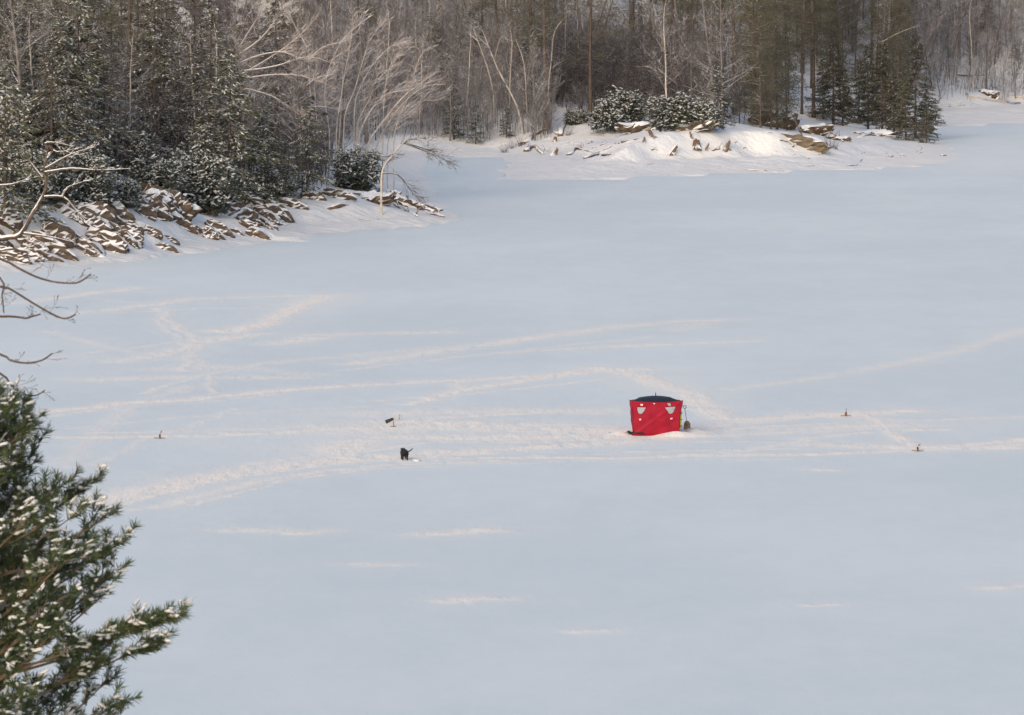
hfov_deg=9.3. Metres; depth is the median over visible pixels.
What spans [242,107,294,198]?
hemlock tree
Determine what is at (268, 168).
hemlock tree
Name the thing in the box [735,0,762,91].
pine tree
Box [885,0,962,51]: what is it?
bare tree
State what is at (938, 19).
bare tree
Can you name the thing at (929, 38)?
bare tree
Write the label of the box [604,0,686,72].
pine tree
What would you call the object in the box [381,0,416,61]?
bare tree
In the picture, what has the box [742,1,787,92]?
pine tree
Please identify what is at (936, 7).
bare tree
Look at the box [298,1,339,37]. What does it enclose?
bare tree
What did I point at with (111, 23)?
pine tree
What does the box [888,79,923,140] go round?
bushy pine
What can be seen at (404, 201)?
rock
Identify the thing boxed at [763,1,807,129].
pine tree
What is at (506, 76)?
sapling
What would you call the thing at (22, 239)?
slab rock
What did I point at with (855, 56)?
bare tree
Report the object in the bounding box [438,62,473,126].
bare tree
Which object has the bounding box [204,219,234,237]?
slab rock
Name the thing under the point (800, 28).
pine tree
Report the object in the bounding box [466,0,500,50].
bare tree
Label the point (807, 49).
pine tree
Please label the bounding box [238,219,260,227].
slab rock
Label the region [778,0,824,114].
pine tree
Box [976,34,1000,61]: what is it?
sapling
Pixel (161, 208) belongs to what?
slab rock
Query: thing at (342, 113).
bare tree
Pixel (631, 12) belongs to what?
bare tree
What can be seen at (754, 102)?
pine tree
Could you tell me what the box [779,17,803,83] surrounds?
bare tree
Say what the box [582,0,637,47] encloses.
bare tree
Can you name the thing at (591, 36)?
pine tree
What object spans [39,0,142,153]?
hemlock tree
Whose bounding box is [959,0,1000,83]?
bare tree
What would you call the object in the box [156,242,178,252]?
slab rock
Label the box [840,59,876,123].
bushy pine
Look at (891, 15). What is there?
pine tree
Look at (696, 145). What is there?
tree stump
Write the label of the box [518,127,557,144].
arched log
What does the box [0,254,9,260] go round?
slab rock
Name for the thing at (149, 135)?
snowy shrub
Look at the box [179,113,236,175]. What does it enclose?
snowy shrub
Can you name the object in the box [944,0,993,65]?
bare tree
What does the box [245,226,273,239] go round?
slab rock
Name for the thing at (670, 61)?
bare tree
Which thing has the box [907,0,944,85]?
bare tree
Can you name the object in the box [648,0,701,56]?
pine tree
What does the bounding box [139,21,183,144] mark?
bare tree
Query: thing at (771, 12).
pine tree
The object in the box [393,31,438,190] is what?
birch tree
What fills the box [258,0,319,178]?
bare tree
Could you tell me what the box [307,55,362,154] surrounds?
bare tree
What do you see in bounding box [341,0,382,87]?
pine tree
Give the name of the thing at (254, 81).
bare tree
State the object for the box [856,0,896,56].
bare tree
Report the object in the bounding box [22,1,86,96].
bare tree
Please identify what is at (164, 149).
snowy shrub
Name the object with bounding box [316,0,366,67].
bare tree
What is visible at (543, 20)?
pine tree
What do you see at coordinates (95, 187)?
snowy shrub
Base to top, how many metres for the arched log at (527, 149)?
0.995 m
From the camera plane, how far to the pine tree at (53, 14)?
553.80 m
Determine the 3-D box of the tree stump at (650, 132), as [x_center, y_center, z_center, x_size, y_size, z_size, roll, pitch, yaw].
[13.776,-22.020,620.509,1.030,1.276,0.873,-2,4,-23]
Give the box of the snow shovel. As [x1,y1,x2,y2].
[683,405,689,428]
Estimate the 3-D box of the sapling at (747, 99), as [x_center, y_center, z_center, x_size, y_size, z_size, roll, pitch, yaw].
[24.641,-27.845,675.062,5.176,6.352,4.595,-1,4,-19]
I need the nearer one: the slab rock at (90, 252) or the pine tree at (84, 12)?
the slab rock at (90, 252)
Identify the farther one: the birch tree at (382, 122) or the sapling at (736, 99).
the sapling at (736, 99)
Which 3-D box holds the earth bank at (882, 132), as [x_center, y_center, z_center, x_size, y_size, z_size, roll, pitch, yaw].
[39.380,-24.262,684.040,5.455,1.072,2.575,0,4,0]
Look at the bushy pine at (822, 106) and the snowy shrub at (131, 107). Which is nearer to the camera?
the snowy shrub at (131, 107)
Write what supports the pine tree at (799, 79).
on the hillside ground
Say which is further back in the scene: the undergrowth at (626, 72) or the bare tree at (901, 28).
the bare tree at (901, 28)
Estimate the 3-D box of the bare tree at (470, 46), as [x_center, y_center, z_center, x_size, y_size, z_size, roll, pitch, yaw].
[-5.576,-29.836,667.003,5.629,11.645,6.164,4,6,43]
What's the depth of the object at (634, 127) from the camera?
652.63 m
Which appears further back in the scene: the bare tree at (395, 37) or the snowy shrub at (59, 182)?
the bare tree at (395, 37)
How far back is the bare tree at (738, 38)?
697.12 m
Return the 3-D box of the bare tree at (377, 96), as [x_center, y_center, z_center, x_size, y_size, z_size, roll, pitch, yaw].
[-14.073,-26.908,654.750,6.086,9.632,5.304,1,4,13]
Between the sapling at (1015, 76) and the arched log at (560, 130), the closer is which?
the arched log at (560, 130)
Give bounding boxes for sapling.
[317,94,347,148]
[321,112,349,166]
[354,2,400,68]
[405,56,446,125]
[444,94,476,137]
[458,61,478,107]
[460,64,488,107]
[464,92,504,140]
[477,9,516,67]
[485,76,505,103]
[486,52,533,104]
[499,49,542,100]
[514,81,555,132]
[530,79,564,126]
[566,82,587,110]
[573,67,609,108]
[592,22,621,73]
[612,17,636,54]
[623,26,656,62]
[640,91,659,118]
[641,1,682,39]
[668,50,706,98]
[686,63,728,108]
[729,71,757,120]
[729,78,750,120]
[916,39,958,98]
[930,48,940,79]
[938,37,957,71]
[956,28,990,76]
[957,13,975,47]
[967,26,985,53]
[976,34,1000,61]
[979,57,1004,89]
[980,24,1005,53]
[986,19,1011,53]
[995,59,1020,97]
[997,16,1023,69]
[998,53,1023,98]
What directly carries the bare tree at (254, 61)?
on the hillside ground
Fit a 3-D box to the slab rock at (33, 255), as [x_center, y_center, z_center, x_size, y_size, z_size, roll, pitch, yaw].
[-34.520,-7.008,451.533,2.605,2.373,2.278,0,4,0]
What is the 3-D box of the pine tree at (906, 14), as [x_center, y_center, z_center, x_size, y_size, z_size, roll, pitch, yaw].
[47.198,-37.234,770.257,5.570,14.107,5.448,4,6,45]
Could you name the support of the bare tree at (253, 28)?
on the hillside ground
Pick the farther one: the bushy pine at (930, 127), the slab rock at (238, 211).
the bushy pine at (930, 127)
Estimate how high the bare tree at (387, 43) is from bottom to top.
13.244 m
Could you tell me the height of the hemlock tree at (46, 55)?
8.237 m
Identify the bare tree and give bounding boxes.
[0,0,67,96]
[0,27,21,85]
[0,48,28,141]
[0,258,97,400]
[7,4,84,94]
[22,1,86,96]
[33,2,80,82]
[37,0,113,94]
[38,0,118,84]
[44,0,126,47]
[52,4,126,81]
[61,1,121,83]
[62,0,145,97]
[80,2,127,79]
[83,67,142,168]
[84,22,166,175]
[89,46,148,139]
[98,0,202,86]
[108,0,188,87]
[114,0,183,67]
[124,0,203,85]
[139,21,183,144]
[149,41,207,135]
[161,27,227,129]
[167,16,206,111]
[169,24,212,109]
[171,0,240,110]
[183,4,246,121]
[187,12,236,89]
[194,17,301,186]
[200,0,253,103]
[205,0,260,106]
[206,39,269,166]
[212,32,262,167]
[217,0,291,142]
[233,49,275,170]
[238,96,275,174]
[240,0,293,107]
[246,5,294,106]
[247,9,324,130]
[251,0,333,158]
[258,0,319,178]
[264,26,330,111]
[266,55,345,182]
[270,46,332,177]
[274,0,319,48]
[274,0,353,164]
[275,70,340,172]
[277,1,336,94]
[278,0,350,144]
[283,34,347,138]
[285,35,334,120]
[292,1,326,49]
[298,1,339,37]
[299,4,350,88]
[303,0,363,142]
[306,13,390,162]
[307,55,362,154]
[307,59,352,154]
[313,40,361,156]
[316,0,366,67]
[317,59,359,151]
[319,38,365,165]
[320,58,340,152]
[320,63,377,164]
[324,29,346,86]
[325,0,365,103]
[332,74,361,130]
[333,9,384,134]
[343,0,392,61]
[344,0,395,143]
[347,53,395,139]
[352,0,403,110]
[362,0,424,112]
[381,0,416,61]
[395,8,434,74]
[397,34,445,132]
[398,0,433,32]
[406,0,446,77]
[416,0,451,51]
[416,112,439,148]
[423,0,464,45]
[427,1,479,73]
[431,42,477,140]
[435,0,459,48]
[435,0,494,50]
[438,21,487,124]
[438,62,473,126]
[440,0,502,49]
[460,21,497,112]
[465,18,523,134]
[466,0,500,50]
[483,0,540,37]
[485,21,526,107]
[486,7,526,99]
[494,0,539,65]
[496,2,528,70]
[511,1,566,88]
[516,27,564,140]
[516,40,537,130]
[531,0,576,73]
[532,0,568,44]
[540,10,565,122]
[552,0,584,51]
[562,0,604,53]
[567,0,602,54]
[567,0,630,45]
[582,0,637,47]
[611,0,659,31]
[637,0,705,94]
[638,26,675,90]
[641,2,696,43]
[644,0,695,103]
[652,1,708,42]
[656,0,709,78]
[663,3,720,103]
[668,14,707,85]
[682,39,731,104]
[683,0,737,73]
[683,0,758,126]
[684,0,746,126]
[709,25,739,102]
[712,2,779,109]
[724,28,763,122]
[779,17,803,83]
[818,4,862,63]
[841,0,876,76]
[847,32,863,82]
[850,0,858,51]
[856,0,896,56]
[858,0,891,43]
[860,0,914,58]
[879,2,931,56]
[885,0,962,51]
[903,0,939,66]
[903,5,949,91]
[905,2,939,66]
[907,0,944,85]
[917,0,961,57]
[919,0,944,44]
[922,0,955,44]
[927,0,971,78]
[931,0,988,57]
[937,0,988,56]
[938,15,957,65]
[942,0,985,50]
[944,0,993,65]
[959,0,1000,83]
[961,0,996,54]
[961,0,1011,88]
[962,1,996,35]
[974,0,1022,62]
[983,0,1023,38]
[1007,0,1023,49]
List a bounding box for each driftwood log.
[567,143,593,154]
[583,142,618,158]
[856,130,897,137]
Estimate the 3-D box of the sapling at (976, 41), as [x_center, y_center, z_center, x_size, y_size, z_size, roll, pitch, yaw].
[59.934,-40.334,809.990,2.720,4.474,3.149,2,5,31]
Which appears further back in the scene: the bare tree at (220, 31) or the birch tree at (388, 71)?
the bare tree at (220, 31)
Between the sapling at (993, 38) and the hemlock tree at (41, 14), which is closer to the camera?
the hemlock tree at (41, 14)
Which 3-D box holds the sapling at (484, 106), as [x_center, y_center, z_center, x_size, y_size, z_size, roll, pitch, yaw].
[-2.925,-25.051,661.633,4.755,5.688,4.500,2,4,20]
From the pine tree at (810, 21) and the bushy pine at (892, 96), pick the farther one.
the pine tree at (810, 21)
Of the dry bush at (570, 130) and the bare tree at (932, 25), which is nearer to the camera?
the dry bush at (570, 130)
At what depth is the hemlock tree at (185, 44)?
528.45 m
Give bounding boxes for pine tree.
[0,0,26,56]
[17,0,56,58]
[36,0,74,56]
[61,0,136,39]
[62,0,132,86]
[88,0,134,87]
[93,0,185,105]
[95,0,136,65]
[95,2,170,79]
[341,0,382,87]
[461,0,504,78]
[496,0,547,84]
[514,0,578,130]
[548,0,632,116]
[554,0,595,29]
[602,0,653,51]
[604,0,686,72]
[645,0,703,76]
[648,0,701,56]
[656,0,699,53]
[657,0,726,44]
[660,0,709,43]
[680,1,747,110]
[688,0,741,58]
[699,0,745,63]
[700,0,760,115]
[715,0,788,106]
[721,0,771,109]
[725,0,793,127]
[727,0,787,124]
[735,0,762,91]
[740,0,789,75]
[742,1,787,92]
[742,19,805,128]
[745,1,793,106]
[748,0,798,105]
[748,21,802,108]
[751,0,803,129]
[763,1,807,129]
[773,0,821,103]
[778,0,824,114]
[782,0,837,117]
[786,0,829,56]
[790,0,839,88]
[796,0,836,64]
[797,2,829,57]
[800,0,805,73]
[800,0,854,59]
[815,0,856,80]
[819,0,860,99]
[824,0,863,46]
[843,0,870,34]
[843,0,875,78]
[843,0,901,76]
[851,0,898,98]
[862,9,890,88]
[874,0,918,53]
[875,0,922,57]
[878,0,923,71]
[880,0,922,81]
[881,23,920,106]
[884,0,921,105]
[887,0,891,61]
[918,0,943,34]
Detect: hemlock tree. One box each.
[0,0,24,59]
[0,0,44,109]
[0,25,30,92]
[0,60,65,224]
[1,0,43,77]
[1,0,56,114]
[10,0,55,95]
[11,36,52,98]
[12,26,40,92]
[17,39,81,185]
[27,0,80,55]
[28,16,114,158]
[34,30,68,83]
[39,0,83,82]
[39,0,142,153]
[39,64,109,170]
[70,61,131,165]
[74,0,126,86]
[75,54,101,104]
[80,23,119,99]
[81,32,128,105]
[107,0,182,123]
[114,0,194,150]
[118,0,207,131]
[156,40,216,145]
[162,0,262,167]
[166,0,232,120]
[170,80,216,146]
[181,108,248,207]
[192,49,280,204]
[205,46,256,125]
[212,20,268,150]
[234,109,300,201]
[241,0,334,167]
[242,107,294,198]
[280,103,336,194]
[281,88,337,173]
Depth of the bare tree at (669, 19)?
721.59 m
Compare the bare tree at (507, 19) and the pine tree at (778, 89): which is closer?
the pine tree at (778, 89)
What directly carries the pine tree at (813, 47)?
on the hillside ground
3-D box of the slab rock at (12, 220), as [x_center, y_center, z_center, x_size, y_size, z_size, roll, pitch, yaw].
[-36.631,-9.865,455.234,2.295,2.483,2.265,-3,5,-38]
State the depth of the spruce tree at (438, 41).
689.22 m
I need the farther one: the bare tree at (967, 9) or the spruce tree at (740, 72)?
the bare tree at (967, 9)
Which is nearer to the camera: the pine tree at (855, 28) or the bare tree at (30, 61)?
the bare tree at (30, 61)
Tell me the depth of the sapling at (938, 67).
784.62 m
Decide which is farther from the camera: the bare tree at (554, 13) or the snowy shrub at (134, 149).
the bare tree at (554, 13)
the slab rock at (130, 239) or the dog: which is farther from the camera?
the slab rock at (130, 239)
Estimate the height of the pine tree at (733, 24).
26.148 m
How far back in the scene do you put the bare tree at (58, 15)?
511.49 m
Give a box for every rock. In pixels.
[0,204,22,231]
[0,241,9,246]
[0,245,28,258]
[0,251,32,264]
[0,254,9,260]
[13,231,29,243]
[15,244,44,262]
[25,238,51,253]
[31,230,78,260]
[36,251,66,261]
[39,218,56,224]
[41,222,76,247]
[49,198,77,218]
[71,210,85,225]
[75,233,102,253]
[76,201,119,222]
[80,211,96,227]
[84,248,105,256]
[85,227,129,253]
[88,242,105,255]
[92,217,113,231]
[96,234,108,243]
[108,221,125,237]
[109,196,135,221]
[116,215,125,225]
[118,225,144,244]
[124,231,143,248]
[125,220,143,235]
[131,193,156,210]
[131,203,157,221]
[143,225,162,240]
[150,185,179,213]
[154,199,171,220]
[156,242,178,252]
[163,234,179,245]
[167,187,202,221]
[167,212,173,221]
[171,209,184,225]
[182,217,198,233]
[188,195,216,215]
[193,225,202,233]
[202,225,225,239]
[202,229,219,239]
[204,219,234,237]
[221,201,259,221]
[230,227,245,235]
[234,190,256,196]
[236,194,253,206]
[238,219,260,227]
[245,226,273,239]
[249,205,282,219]
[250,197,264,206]
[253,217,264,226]
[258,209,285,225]
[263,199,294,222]
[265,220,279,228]
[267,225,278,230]
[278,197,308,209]
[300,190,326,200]
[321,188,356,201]
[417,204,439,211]
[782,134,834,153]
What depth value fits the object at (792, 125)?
673.52 m
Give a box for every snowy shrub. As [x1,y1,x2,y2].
[0,84,56,161]
[0,144,52,192]
[0,160,12,191]
[15,151,81,205]
[40,108,82,159]
[45,113,100,158]
[59,145,122,205]
[73,114,159,173]
[75,119,112,159]
[82,92,129,170]
[106,175,144,208]
[111,127,161,174]
[114,81,157,115]
[120,100,143,118]
[125,107,177,148]
[126,153,188,190]
[154,141,217,171]
[157,142,170,159]
[169,145,242,215]
[178,122,215,159]
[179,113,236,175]
[253,173,298,198]
[329,143,386,191]
[563,107,590,125]
[584,85,648,131]
[644,89,726,131]
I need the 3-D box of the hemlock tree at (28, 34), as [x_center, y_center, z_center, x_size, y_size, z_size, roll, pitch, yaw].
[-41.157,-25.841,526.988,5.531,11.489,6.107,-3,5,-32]
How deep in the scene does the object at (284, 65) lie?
558.15 m
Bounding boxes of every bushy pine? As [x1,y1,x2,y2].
[805,59,838,119]
[809,28,854,124]
[824,66,861,125]
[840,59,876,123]
[850,45,884,128]
[862,42,899,128]
[869,52,901,121]
[874,67,910,134]
[887,34,937,138]
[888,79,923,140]
[913,90,939,138]
[916,106,938,142]
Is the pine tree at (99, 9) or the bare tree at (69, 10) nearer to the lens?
the bare tree at (69, 10)
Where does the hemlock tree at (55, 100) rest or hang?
on the hillside ground
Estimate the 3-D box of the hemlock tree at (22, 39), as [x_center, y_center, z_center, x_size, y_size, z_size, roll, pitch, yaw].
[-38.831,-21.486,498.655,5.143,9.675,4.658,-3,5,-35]
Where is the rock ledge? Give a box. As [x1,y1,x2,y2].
[351,190,397,206]
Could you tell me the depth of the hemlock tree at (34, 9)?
515.32 m
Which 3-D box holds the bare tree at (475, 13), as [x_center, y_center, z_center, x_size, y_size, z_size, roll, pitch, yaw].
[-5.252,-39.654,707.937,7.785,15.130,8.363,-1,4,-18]
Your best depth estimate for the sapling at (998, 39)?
811.06 m
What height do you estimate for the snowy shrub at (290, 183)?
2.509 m
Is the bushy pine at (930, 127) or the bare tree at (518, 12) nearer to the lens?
the bushy pine at (930, 127)
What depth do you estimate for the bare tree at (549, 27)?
684.07 m
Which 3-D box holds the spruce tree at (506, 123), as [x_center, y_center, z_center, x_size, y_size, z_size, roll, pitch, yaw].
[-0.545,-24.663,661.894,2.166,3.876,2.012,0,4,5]
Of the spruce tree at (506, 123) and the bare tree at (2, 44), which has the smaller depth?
the bare tree at (2, 44)
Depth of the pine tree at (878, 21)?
764.62 m
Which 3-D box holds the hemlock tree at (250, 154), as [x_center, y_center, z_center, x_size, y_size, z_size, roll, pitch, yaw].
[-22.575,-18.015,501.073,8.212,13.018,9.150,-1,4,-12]
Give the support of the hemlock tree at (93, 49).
on the hillside ground
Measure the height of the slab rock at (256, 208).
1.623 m
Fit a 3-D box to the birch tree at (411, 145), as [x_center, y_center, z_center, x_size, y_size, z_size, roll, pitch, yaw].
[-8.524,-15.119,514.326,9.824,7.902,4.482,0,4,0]
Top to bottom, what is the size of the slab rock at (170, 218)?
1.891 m
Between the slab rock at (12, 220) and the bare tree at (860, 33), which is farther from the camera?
the bare tree at (860, 33)
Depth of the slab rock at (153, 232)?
467.24 m
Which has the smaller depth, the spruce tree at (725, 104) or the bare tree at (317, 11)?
the spruce tree at (725, 104)
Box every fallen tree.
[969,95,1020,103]
[975,87,1008,102]
[996,86,1023,99]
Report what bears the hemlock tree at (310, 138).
on the hillside ground
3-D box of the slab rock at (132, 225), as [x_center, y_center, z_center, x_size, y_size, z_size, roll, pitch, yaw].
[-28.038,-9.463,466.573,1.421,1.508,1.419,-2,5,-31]
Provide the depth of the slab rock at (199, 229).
480.40 m
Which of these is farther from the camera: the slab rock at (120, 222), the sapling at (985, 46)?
the sapling at (985, 46)
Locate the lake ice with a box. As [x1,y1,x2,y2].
[0,123,1023,714]
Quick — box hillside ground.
[0,0,1023,273]
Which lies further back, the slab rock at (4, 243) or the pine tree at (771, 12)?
the pine tree at (771, 12)
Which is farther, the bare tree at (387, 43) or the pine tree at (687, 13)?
the pine tree at (687, 13)
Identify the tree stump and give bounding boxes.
[549,147,558,154]
[647,128,656,137]
[667,144,677,155]
[691,138,701,149]
[722,139,731,151]
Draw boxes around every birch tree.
[322,6,369,177]
[331,1,362,177]
[343,7,391,150]
[351,124,459,214]
[353,29,415,149]
[355,54,400,147]
[358,73,424,151]
[366,62,439,149]
[374,35,414,186]
[374,72,447,183]
[387,83,450,187]
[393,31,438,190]
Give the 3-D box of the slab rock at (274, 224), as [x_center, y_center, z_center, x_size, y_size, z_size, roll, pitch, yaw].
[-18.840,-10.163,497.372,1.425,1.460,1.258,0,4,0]
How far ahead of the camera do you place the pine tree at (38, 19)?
572.77 m
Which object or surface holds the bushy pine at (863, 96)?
on the hillside ground
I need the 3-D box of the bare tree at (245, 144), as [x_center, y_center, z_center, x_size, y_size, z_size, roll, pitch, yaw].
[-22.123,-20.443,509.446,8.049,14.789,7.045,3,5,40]
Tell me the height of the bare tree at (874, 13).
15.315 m
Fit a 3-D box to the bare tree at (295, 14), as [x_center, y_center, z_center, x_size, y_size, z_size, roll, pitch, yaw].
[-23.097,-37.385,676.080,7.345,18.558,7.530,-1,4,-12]
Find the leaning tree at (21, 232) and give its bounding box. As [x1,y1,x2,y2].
[0,138,130,243]
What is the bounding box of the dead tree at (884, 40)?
[869,25,918,83]
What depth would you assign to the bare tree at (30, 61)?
488.30 m
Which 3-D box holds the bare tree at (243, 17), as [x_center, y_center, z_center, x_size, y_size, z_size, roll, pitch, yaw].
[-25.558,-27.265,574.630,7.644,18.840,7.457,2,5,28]
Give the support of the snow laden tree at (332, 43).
on the hillside ground
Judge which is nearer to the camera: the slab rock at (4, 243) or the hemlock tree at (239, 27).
the slab rock at (4, 243)
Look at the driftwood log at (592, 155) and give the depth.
634.82 m
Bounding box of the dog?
[400,448,412,459]
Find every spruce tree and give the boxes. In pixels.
[417,12,445,79]
[430,45,461,107]
[438,83,468,139]
[457,6,487,70]
[464,106,484,143]
[499,104,515,137]
[512,34,540,90]
[708,65,737,127]
[729,51,747,99]
[929,98,945,125]
[977,0,997,30]
[1008,39,1019,58]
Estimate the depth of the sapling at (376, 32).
694.29 m
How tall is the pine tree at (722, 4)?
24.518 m
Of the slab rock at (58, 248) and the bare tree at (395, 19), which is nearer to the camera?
the slab rock at (58, 248)
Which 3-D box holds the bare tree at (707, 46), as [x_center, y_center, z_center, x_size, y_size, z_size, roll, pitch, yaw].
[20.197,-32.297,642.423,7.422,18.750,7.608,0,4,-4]
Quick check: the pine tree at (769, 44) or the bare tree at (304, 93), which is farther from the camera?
the pine tree at (769, 44)
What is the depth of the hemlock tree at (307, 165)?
512.92 m
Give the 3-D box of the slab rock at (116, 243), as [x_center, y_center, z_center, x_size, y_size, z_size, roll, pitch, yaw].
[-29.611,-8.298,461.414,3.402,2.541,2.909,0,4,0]
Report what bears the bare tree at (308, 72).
on the hillside ground
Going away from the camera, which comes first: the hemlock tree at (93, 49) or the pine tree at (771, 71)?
the hemlock tree at (93, 49)
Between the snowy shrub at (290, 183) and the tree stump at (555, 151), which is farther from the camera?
the tree stump at (555, 151)
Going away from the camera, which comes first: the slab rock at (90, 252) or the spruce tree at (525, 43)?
the slab rock at (90, 252)
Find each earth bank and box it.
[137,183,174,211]
[387,189,401,194]
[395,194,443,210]
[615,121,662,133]
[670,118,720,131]
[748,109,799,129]
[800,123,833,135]
[825,135,851,141]
[853,129,895,136]
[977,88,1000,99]
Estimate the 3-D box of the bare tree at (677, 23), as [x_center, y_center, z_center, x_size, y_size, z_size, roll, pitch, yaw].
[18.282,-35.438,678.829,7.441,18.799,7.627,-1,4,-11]
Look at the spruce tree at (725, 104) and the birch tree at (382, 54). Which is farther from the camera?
the spruce tree at (725, 104)
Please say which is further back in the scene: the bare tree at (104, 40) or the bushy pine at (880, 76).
the bushy pine at (880, 76)
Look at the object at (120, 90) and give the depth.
495.81 m
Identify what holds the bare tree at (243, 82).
on the hillside ground
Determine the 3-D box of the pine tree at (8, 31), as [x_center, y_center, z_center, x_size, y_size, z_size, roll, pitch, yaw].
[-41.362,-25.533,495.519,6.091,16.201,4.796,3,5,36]
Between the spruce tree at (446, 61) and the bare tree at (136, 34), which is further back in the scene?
the spruce tree at (446, 61)
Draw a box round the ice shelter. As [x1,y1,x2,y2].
[629,392,682,435]
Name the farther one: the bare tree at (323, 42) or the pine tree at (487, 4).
the pine tree at (487, 4)
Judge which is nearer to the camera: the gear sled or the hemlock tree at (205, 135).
the gear sled
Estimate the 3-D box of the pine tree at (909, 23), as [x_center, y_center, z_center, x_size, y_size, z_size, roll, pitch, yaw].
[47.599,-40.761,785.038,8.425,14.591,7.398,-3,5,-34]
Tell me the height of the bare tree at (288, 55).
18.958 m
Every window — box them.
[637,407,645,413]
[665,407,674,413]
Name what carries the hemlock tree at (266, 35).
on the hillside ground
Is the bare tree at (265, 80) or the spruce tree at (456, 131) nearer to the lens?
the bare tree at (265, 80)
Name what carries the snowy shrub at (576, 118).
on the hillside ground
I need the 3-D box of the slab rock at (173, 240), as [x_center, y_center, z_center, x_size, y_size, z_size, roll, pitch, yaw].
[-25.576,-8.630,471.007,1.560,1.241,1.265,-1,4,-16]
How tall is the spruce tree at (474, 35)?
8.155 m
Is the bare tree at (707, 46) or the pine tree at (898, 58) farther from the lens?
the pine tree at (898, 58)
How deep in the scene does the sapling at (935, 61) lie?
793.80 m
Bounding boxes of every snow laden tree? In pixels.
[231,0,347,177]
[281,0,353,173]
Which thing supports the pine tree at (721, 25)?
on the hillside ground
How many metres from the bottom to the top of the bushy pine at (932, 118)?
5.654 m
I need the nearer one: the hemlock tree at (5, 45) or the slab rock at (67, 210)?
the slab rock at (67, 210)
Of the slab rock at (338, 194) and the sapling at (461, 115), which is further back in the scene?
the sapling at (461, 115)
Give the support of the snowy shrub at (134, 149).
on the hillside ground
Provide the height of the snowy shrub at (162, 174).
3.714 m
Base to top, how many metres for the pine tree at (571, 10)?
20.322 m
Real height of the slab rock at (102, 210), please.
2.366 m
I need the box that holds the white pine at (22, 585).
[0,376,193,714]
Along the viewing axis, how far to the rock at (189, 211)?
480.93 m
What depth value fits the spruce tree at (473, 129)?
659.50 m
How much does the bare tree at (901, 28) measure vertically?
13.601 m
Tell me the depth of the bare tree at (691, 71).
658.67 m
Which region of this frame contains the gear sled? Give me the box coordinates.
[625,430,642,434]
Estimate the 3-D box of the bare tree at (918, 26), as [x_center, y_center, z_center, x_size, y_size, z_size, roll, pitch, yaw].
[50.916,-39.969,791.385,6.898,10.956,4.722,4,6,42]
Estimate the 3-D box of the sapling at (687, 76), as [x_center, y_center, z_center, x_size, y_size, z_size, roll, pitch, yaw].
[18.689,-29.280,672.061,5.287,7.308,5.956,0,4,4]
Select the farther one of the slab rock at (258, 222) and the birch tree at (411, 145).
the birch tree at (411, 145)
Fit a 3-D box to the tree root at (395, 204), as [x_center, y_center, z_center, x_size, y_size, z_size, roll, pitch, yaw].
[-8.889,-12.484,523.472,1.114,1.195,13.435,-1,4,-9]
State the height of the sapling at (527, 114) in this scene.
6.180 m
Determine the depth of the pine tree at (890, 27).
789.37 m
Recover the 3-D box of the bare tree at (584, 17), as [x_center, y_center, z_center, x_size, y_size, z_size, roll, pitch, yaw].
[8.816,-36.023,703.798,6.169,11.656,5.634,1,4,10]
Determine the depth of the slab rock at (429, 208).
527.54 m
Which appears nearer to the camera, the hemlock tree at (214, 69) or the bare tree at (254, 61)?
the bare tree at (254, 61)
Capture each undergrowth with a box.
[0,0,359,193]
[285,0,573,161]
[507,0,738,116]
[876,0,1023,100]
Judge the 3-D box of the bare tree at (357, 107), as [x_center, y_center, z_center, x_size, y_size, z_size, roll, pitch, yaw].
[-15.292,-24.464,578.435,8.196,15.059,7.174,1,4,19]
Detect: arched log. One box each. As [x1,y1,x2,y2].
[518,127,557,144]
[523,144,543,153]
[558,116,586,136]
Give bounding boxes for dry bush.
[561,121,581,135]
[828,138,844,149]
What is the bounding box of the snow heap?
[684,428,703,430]
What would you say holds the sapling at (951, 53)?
on the hillside ground
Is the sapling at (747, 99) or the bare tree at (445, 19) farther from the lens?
the bare tree at (445, 19)
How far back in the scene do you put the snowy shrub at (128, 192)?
471.87 m
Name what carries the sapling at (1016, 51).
on the hillside ground
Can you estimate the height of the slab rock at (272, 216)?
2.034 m
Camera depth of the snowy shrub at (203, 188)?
488.44 m
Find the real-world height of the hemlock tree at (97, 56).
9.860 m
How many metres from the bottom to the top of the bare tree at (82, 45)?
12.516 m
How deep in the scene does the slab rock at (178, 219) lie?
478.81 m
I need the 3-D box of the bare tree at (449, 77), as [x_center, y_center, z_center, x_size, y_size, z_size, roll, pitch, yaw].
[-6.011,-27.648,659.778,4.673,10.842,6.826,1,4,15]
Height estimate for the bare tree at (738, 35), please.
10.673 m
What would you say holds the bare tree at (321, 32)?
on the hillside ground
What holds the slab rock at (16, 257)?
on the hillside ground
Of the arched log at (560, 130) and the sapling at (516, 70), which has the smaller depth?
the arched log at (560, 130)
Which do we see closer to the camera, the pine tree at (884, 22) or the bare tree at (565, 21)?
the bare tree at (565, 21)
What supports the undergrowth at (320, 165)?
on the hillside ground
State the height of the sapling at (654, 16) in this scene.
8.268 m
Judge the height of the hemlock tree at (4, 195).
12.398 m

